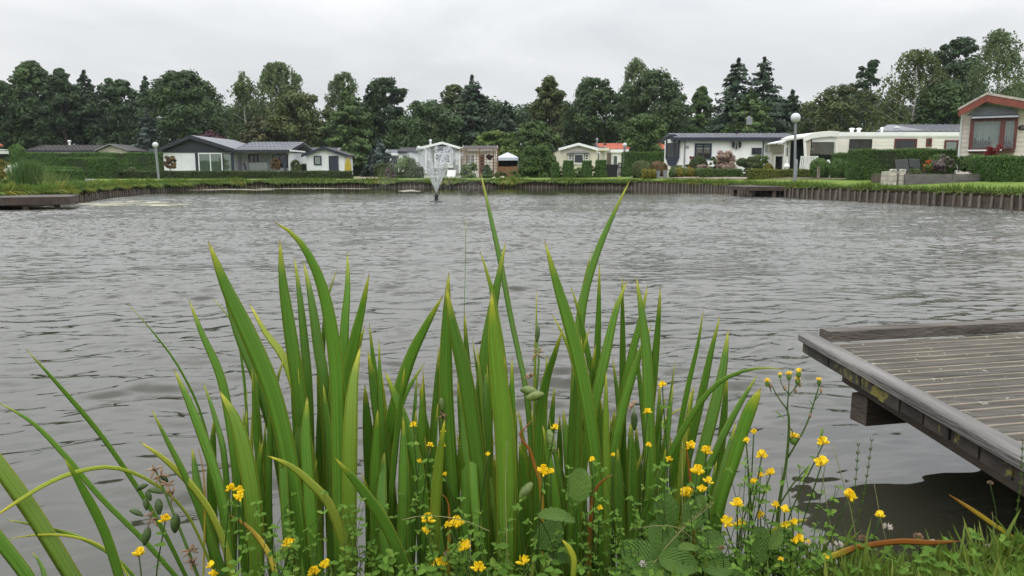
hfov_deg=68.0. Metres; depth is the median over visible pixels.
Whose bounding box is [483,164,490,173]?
garden shrub
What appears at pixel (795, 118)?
globe lamp
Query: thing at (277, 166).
standard tree
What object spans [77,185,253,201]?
timber revetment
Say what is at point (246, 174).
clipped hedge
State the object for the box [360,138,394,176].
spruce tree
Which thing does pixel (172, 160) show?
standard tree
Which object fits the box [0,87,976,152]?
distant wood
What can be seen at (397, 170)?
flowering bush
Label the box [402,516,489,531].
grass stalk
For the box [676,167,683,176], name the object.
ball bush
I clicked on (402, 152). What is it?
outbuilding
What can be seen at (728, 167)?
garden shrub
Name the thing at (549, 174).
garden shrub
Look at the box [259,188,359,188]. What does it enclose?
pollen film
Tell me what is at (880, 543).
dead iris leaf
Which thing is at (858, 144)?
window
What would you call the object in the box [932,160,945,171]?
garden shrub
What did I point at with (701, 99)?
broadleaf tree
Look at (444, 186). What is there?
timber revetment
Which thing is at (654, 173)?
ball bush
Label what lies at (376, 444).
iris plant
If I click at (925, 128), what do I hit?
chalet
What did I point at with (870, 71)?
broadleaf tree
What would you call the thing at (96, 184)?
bank grass
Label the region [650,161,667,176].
clipped bush
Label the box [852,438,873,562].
grass stalk
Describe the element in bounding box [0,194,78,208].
jetty
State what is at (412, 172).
clipped hedge
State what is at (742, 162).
standard bush
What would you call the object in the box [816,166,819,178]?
wooden stake
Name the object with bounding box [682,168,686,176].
ball bush
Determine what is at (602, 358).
iris plant
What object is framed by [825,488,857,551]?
trefoil plant
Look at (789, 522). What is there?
dead iris leaf
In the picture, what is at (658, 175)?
plant pot
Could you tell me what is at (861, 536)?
clover flower
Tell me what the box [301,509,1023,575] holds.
grass
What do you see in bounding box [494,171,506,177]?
garden shrub
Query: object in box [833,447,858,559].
grass stalk
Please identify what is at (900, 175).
stone pillar
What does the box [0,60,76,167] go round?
broadleaf tree
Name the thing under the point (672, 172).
ball bush
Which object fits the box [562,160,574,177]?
hedge pillar
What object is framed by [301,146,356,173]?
garden shed
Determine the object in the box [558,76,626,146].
broadleaf tree
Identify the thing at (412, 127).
broadleaf tree
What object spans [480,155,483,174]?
door
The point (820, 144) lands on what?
caravan awning
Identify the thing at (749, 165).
garden shrub
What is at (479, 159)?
lattice screen
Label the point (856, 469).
grass stalk
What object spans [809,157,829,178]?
clipped bush
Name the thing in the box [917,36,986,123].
broadleaf tree
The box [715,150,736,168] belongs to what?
pink willow
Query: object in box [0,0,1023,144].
sky
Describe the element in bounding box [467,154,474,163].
window
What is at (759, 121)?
spruce tree
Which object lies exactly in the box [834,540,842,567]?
clover flower
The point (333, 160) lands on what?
door
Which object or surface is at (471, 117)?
spruce tree
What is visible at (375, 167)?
clipped hedge
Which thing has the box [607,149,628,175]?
outbuilding
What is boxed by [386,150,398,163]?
outbuilding
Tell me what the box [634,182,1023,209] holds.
timber revetment
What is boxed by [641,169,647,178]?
ball bush
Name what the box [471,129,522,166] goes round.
broadleaf tree
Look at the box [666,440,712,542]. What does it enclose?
trefoil plant
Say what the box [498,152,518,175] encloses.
party tent
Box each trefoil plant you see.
[132,513,170,575]
[205,558,329,575]
[221,483,255,575]
[281,538,294,575]
[407,421,445,575]
[421,512,470,575]
[443,452,489,567]
[444,521,529,575]
[530,423,557,573]
[588,453,616,575]
[638,380,672,539]
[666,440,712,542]
[680,464,713,541]
[721,497,750,575]
[737,428,774,574]
[757,500,808,575]
[760,527,830,574]
[769,536,830,575]
[784,436,829,555]
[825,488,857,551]
[861,510,885,567]
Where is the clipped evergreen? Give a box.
[8,143,26,170]
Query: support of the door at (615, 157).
in the outbuilding at (614, 156)
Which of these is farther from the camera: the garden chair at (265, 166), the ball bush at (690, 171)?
the garden chair at (265, 166)
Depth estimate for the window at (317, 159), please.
56.18 m
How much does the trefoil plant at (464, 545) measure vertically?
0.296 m
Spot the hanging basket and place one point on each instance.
(488, 157)
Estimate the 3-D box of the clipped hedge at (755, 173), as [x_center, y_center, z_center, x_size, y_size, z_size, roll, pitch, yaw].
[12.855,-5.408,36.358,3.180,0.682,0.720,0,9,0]
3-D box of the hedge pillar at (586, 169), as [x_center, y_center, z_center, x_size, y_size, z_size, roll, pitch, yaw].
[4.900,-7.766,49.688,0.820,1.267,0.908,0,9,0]
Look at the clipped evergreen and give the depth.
45.25 m
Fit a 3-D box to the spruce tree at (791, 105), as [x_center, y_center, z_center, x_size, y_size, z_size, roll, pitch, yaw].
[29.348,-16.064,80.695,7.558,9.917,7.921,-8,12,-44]
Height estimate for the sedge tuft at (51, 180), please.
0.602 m
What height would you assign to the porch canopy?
2.101 m
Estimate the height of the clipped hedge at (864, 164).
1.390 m
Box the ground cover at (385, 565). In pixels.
[221,527,1023,575]
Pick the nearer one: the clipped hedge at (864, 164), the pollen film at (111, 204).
the pollen film at (111, 204)
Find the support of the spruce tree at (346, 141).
on the ground at (548, 183)
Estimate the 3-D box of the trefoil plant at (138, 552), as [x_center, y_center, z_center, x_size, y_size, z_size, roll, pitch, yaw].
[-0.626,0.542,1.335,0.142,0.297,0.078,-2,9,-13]
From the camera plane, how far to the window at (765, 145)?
46.45 m
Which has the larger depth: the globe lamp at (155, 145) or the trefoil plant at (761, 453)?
the globe lamp at (155, 145)
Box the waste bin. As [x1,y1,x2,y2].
[606,164,618,176]
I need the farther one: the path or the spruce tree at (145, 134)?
the spruce tree at (145, 134)
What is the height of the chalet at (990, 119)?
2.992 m
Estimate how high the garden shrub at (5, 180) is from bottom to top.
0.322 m
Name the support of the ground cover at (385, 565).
on the ground at (548, 183)
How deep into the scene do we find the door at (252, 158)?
56.75 m
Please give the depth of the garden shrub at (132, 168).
48.95 m
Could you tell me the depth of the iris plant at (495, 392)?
1.46 m
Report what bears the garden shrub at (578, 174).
on the ground at (548, 183)
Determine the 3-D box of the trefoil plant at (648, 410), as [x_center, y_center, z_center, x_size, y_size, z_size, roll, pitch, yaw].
[0.286,0.423,1.464,0.087,0.492,0.082,-5,10,-30]
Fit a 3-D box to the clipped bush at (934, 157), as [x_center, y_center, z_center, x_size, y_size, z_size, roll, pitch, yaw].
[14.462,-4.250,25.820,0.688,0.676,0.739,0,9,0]
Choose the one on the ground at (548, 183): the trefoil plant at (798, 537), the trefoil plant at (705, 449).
the trefoil plant at (798, 537)
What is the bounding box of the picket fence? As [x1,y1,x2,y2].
[497,166,517,177]
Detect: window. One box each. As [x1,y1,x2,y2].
[222,153,231,170]
[272,154,287,167]
[313,156,321,164]
[434,153,449,162]
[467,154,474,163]
[573,154,583,163]
[665,134,679,165]
[694,143,711,158]
[751,148,761,154]
[764,144,768,153]
[849,139,871,150]
[894,139,916,148]
[926,138,931,146]
[944,140,958,154]
[968,117,1018,152]
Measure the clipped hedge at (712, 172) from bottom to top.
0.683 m
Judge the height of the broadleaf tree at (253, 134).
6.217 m
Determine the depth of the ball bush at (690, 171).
42.46 m
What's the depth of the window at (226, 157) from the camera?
55.21 m
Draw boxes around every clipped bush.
[631,160,651,177]
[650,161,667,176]
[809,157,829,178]
[829,158,844,177]
[926,153,947,172]
[957,154,983,171]
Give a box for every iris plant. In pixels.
[0,304,216,575]
[129,297,278,575]
[208,241,357,575]
[275,222,360,575]
[335,294,445,575]
[339,251,397,575]
[422,232,493,575]
[442,242,532,575]
[480,173,595,575]
[544,241,612,575]
[570,180,629,575]
[610,277,674,563]
[627,310,783,555]
[690,374,760,574]
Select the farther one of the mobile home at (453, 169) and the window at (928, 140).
the mobile home at (453, 169)
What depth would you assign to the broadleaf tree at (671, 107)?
74.57 m
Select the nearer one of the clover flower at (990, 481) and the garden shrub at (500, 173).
the clover flower at (990, 481)
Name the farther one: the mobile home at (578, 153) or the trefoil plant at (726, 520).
the mobile home at (578, 153)
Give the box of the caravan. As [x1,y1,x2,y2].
[834,127,959,170]
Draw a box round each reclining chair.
[894,158,912,173]
[905,158,925,173]
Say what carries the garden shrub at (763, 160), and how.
on the ground at (548, 183)
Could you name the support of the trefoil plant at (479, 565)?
on the water
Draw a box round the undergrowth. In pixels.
[251,461,842,575]
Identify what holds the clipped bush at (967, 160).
on the raised bed
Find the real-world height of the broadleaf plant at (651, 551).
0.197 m
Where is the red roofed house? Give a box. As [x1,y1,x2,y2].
[594,143,670,174]
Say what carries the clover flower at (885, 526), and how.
on the ground at (548, 183)
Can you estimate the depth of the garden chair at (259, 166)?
55.04 m
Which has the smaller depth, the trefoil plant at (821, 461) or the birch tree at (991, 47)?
the trefoil plant at (821, 461)
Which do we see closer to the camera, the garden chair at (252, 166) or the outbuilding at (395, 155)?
the garden chair at (252, 166)
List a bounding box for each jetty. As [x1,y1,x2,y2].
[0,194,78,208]
[726,185,787,196]
[798,319,1023,496]
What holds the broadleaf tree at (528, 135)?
on the ground at (548, 183)
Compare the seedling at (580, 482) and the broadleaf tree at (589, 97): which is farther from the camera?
the broadleaf tree at (589, 97)
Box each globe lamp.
[152,142,159,178]
[417,146,420,166]
[623,143,626,166]
[791,113,800,180]
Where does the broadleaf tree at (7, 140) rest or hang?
on the ground at (548, 183)
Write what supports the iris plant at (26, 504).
on the water
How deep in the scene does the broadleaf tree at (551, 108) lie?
73.60 m
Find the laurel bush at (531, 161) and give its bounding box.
[517,143,554,177]
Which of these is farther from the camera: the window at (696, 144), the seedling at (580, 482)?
the window at (696, 144)
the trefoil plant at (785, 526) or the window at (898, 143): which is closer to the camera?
the trefoil plant at (785, 526)
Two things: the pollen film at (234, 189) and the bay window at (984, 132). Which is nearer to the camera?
the bay window at (984, 132)
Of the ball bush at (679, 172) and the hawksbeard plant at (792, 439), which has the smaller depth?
the hawksbeard plant at (792, 439)
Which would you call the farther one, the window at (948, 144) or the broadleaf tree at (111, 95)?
the broadleaf tree at (111, 95)
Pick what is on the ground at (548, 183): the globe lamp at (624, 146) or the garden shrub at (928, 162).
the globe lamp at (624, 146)
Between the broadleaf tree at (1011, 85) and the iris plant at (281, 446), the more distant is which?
the broadleaf tree at (1011, 85)
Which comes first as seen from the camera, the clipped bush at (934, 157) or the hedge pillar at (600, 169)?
the clipped bush at (934, 157)
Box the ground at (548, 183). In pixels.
[0,175,1023,575]
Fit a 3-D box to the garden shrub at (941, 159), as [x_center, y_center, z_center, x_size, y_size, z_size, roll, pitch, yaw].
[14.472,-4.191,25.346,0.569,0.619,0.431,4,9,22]
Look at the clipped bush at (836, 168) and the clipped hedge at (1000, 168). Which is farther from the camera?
the clipped bush at (836, 168)
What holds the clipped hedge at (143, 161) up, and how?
on the ground at (548, 183)
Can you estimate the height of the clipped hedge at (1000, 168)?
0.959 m
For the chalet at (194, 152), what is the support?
on the ground at (548, 183)
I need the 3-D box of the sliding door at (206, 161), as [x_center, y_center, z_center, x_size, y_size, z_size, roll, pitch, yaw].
[-21.932,-8.988,55.248,1.743,1.659,0.065,0,9,0]
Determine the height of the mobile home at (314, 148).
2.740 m
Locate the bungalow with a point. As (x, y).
(113, 148)
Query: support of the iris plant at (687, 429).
in the water
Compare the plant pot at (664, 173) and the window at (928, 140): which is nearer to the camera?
the window at (928, 140)
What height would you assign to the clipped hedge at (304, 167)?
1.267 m
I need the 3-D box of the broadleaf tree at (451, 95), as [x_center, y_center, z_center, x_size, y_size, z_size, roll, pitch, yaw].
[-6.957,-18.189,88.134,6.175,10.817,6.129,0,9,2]
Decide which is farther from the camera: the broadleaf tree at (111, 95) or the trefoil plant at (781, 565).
the broadleaf tree at (111, 95)
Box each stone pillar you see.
[880,171,896,184]
[896,171,905,184]
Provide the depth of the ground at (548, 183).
34.48 m
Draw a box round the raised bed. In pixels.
[871,174,982,184]
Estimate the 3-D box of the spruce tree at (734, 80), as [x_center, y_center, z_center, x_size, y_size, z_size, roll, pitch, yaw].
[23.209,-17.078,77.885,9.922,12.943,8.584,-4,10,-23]
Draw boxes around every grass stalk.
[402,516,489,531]
[505,443,507,575]
[628,525,696,543]
[654,501,713,563]
[682,442,682,542]
[821,470,833,551]
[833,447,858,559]
[847,443,859,560]
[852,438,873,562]
[874,484,890,567]
[1013,438,1023,537]
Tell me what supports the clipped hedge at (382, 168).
on the ground at (548, 183)
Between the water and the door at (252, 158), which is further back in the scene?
the door at (252, 158)
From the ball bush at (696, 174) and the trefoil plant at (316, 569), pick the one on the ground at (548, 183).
the ball bush at (696, 174)
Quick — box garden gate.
[618,163,620,175]
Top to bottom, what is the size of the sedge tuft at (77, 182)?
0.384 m
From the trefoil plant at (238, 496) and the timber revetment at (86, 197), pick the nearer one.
the trefoil plant at (238, 496)
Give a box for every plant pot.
[656,171,659,178]
[663,170,667,177]
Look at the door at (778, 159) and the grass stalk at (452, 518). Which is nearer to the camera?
the grass stalk at (452, 518)
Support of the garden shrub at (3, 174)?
on the ground at (548, 183)
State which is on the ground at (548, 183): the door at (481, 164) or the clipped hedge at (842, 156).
the clipped hedge at (842, 156)
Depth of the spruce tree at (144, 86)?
89.17 m
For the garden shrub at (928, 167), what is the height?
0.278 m
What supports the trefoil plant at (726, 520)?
on the ground at (548, 183)
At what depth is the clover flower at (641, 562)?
1.28 m
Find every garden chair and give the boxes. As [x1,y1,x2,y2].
[249,163,255,169]
[255,163,262,170]
[262,163,267,170]
[783,156,793,169]
[799,156,809,168]
[807,156,817,169]
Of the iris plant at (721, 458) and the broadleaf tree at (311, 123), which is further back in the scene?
the broadleaf tree at (311, 123)
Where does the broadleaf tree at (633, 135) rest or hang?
on the ground at (548, 183)
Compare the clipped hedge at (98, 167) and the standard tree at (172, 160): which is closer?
the clipped hedge at (98, 167)
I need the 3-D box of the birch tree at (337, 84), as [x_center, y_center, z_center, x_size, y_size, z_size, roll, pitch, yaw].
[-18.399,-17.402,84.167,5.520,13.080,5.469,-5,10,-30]
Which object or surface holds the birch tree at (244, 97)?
on the ground at (548, 183)
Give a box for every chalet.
[157,135,312,170]
[876,124,959,131]
[956,92,1023,173]
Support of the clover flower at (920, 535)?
on the ground at (548, 183)
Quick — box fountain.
[408,145,464,201]
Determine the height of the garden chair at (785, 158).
1.060 m
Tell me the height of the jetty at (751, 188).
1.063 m
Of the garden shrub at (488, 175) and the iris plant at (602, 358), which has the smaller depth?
the iris plant at (602, 358)
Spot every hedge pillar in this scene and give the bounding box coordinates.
[550,162,560,177]
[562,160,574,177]
[581,160,592,177]
[594,159,607,177]
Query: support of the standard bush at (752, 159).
on the ground at (548, 183)
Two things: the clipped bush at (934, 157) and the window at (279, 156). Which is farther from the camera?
the window at (279, 156)
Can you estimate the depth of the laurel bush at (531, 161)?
54.42 m
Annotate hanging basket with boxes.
[486,149,492,159]
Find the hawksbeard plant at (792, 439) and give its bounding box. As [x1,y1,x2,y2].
[763,368,822,575]
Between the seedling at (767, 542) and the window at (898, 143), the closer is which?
the seedling at (767, 542)
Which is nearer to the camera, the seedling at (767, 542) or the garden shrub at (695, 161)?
the seedling at (767, 542)
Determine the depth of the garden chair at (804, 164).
36.98 m
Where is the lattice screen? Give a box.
[460,148,498,177]
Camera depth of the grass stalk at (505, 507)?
1.32 m
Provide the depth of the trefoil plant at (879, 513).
1.40 m
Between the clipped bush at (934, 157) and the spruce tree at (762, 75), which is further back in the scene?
the spruce tree at (762, 75)
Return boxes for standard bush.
[736,157,746,166]
[747,156,758,163]
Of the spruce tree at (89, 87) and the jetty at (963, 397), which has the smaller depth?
the jetty at (963, 397)
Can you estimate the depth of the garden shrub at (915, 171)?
24.70 m
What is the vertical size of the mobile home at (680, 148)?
2.849 m
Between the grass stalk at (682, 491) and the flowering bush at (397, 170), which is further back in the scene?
the flowering bush at (397, 170)
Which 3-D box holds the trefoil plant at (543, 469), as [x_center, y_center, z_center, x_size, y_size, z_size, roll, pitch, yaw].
[0.040,0.461,1.355,0.108,0.450,0.110,0,9,0]
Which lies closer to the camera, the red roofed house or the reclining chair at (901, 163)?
the reclining chair at (901, 163)
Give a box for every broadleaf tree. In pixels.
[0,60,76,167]
[0,80,44,167]
[33,68,87,145]
[82,77,160,144]
[130,68,227,147]
[195,130,227,138]
[236,116,282,143]
[257,90,334,146]
[352,77,410,165]
[381,99,473,149]
[429,84,466,144]
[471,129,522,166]
[513,121,560,176]
[521,75,568,160]
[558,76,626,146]
[605,67,698,142]
[619,113,669,151]
[687,86,715,132]
[790,84,887,134]
[841,59,896,131]
[895,77,978,124]
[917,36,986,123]
[1005,81,1023,96]
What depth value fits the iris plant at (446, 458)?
1.50 m
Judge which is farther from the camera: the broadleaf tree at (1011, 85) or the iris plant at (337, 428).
the broadleaf tree at (1011, 85)
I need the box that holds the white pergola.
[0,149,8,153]
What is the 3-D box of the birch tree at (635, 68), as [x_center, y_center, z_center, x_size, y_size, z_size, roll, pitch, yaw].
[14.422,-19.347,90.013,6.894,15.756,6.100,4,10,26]
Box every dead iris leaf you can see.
[562,540,576,575]
[769,519,807,533]
[831,538,959,559]
[950,495,1022,548]
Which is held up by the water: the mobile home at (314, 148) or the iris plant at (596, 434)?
the iris plant at (596, 434)
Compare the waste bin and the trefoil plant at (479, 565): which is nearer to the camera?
the trefoil plant at (479, 565)
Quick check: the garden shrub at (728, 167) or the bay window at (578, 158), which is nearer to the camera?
the garden shrub at (728, 167)
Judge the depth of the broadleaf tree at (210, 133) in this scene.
70.11 m
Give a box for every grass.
[0,175,1023,196]
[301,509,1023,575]
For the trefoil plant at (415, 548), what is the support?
on the water
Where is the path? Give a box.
[660,177,844,178]
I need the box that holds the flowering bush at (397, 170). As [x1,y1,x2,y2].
[393,164,404,177]
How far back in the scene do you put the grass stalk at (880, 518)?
1.41 m
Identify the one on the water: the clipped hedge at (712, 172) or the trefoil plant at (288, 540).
the trefoil plant at (288, 540)
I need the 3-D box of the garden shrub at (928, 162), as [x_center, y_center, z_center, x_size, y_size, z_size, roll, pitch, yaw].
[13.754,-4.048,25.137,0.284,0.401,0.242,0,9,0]
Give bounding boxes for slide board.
[344,158,351,170]
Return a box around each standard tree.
[162,156,176,168]
[270,158,280,169]
[291,159,301,170]
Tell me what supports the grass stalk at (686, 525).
on the ground at (548, 183)
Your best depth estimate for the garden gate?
50.40 m
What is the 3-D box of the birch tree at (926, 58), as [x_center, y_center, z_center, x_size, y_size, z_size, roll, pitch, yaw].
[33.984,-14.175,64.288,7.949,11.988,7.846,7,11,38]
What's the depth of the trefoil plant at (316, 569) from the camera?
1.32 m
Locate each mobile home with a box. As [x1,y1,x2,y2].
[311,147,340,149]
[416,139,497,177]
[552,138,608,173]
[660,129,791,172]
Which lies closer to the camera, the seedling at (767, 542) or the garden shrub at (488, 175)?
the seedling at (767, 542)
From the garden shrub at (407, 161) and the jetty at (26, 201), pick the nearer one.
the jetty at (26, 201)
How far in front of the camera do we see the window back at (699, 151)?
46.26 m
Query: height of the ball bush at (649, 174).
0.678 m
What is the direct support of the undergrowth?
on the ground at (548, 183)
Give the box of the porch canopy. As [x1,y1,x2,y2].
[767,139,799,169]
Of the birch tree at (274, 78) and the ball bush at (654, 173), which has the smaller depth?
the ball bush at (654, 173)
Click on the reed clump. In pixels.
(24, 171)
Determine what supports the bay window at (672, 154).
in the mobile home at (680, 148)
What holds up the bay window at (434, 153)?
in the mobile home at (453, 169)
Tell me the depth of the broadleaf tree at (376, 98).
77.01 m
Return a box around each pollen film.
[79,200,181,206]
[216,189,272,189]
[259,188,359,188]
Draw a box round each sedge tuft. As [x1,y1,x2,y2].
[31,168,70,186]
[59,177,87,186]
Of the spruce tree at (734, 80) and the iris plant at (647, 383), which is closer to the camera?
the iris plant at (647, 383)
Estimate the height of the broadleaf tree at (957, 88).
8.933 m
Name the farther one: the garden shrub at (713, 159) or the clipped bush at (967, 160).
the garden shrub at (713, 159)
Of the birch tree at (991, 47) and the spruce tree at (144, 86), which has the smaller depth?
the birch tree at (991, 47)
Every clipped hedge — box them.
[26,152,163,170]
[44,168,86,180]
[47,166,81,169]
[59,156,119,178]
[119,170,354,178]
[301,163,306,170]
[373,165,377,176]
[377,163,397,176]
[401,166,423,177]
[621,151,663,176]
[698,168,742,177]
[746,168,810,179]
[829,152,848,177]
[844,147,957,179]
[968,155,1023,181]
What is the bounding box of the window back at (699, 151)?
[696,149,709,157]
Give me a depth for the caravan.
39.27 m
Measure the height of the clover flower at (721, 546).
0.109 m
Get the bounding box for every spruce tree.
[69,70,108,144]
[131,110,161,153]
[134,76,164,144]
[314,85,389,175]
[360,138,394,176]
[451,74,492,146]
[491,100,517,133]
[702,57,766,132]
[720,87,787,174]
[740,56,790,154]
[775,89,805,155]
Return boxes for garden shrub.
[0,159,9,178]
[0,178,12,183]
[123,167,138,170]
[384,168,394,177]
[396,156,417,176]
[460,162,477,177]
[480,170,493,177]
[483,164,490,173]
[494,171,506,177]
[508,169,520,177]
[536,153,561,177]
[574,167,581,177]
[689,155,708,176]
[697,164,710,168]
[709,156,716,168]
[722,165,737,168]
[742,162,757,176]
[753,154,769,168]
[763,163,773,169]
[906,168,921,173]
[922,164,931,171]
[923,160,931,171]
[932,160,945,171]
[937,154,953,171]
[951,156,966,171]
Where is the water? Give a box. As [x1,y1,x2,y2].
[0,188,1023,575]
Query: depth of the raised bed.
24.55 m
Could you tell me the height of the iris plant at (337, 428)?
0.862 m
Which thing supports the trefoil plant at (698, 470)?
on the water
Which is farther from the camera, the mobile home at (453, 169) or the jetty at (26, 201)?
the mobile home at (453, 169)
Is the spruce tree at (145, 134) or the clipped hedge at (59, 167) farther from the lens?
the spruce tree at (145, 134)
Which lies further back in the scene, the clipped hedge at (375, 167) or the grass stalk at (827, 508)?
the clipped hedge at (375, 167)
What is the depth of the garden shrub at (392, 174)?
49.59 m
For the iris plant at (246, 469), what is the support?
on the water
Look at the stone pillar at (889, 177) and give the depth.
24.69 m
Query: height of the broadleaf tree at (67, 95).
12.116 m
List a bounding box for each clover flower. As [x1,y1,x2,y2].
[443,551,452,571]
[638,560,646,566]
[718,544,725,566]
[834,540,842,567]
[858,534,865,542]
[883,522,892,561]
[913,532,922,554]
[986,480,997,535]
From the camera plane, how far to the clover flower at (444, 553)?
1.33 m
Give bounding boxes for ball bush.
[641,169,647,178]
[647,169,652,178]
[651,169,656,178]
[668,168,676,176]
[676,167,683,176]
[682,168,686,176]
[687,167,694,176]
[694,167,701,176]
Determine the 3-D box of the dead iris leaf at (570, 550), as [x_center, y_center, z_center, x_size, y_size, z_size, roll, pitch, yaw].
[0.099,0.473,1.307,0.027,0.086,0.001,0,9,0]
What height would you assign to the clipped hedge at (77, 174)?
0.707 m
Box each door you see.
[198,153,222,170]
[248,154,258,169]
[329,156,338,170]
[391,156,397,163]
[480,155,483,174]
[612,155,617,174]
[773,155,783,169]
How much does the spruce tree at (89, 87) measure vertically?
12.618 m
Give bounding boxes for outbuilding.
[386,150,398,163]
[397,147,417,164]
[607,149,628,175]
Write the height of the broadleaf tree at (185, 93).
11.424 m
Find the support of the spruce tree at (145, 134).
on the ground at (548, 183)
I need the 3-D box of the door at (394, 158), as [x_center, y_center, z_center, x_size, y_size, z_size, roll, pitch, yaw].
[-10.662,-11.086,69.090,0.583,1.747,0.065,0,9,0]
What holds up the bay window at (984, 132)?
in the chalet at (990, 119)
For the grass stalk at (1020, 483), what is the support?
on the ground at (548, 183)
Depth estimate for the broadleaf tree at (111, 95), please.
82.58 m
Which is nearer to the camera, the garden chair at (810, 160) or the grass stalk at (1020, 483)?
the grass stalk at (1020, 483)
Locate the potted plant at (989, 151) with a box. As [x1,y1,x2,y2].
[984,144,1002,155]
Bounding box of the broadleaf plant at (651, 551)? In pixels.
[614,491,744,575]
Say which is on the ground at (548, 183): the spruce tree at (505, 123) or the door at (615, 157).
the spruce tree at (505, 123)
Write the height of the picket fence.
0.842 m
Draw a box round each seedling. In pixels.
[535,467,591,575]
[738,526,783,573]
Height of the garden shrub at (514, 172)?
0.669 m
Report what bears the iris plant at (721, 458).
on the water
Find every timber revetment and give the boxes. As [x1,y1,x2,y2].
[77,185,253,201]
[254,184,633,188]
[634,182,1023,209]
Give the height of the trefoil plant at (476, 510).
0.388 m
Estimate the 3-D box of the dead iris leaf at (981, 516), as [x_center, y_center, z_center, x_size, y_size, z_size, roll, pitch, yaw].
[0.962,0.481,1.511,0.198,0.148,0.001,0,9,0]
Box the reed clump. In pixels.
[4,158,49,186]
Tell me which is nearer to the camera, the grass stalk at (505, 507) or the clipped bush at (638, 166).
the grass stalk at (505, 507)
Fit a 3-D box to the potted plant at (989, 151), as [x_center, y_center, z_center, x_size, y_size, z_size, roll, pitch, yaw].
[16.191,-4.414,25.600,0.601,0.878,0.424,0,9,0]
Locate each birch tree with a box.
[226,71,260,140]
[247,61,318,141]
[324,71,370,169]
[616,57,650,131]
[864,48,959,131]
[947,28,1023,124]
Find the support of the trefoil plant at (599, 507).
on the water
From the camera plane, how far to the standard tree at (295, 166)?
55.28 m
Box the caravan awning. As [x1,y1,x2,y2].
[781,131,839,177]
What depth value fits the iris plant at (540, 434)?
1.50 m
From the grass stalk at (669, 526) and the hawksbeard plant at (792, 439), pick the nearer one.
the grass stalk at (669, 526)
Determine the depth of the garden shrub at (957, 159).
25.34 m
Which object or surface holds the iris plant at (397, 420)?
on the water
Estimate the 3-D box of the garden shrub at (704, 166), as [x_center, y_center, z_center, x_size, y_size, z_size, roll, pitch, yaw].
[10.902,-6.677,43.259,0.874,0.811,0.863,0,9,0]
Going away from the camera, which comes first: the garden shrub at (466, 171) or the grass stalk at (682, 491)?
the grass stalk at (682, 491)
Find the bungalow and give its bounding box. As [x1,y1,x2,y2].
[25,140,153,152]
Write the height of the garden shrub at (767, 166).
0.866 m
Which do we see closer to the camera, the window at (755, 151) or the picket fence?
the window at (755, 151)
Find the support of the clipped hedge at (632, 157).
on the ground at (548, 183)
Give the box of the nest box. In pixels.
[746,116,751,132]
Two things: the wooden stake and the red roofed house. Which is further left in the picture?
the red roofed house
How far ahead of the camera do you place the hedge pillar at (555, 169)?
49.41 m
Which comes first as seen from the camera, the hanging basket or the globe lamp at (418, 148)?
the globe lamp at (418, 148)
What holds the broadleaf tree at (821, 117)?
on the ground at (548, 183)
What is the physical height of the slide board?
1.400 m
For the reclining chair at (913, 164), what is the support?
on the ground at (548, 183)
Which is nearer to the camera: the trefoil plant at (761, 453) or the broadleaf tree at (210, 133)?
the trefoil plant at (761, 453)

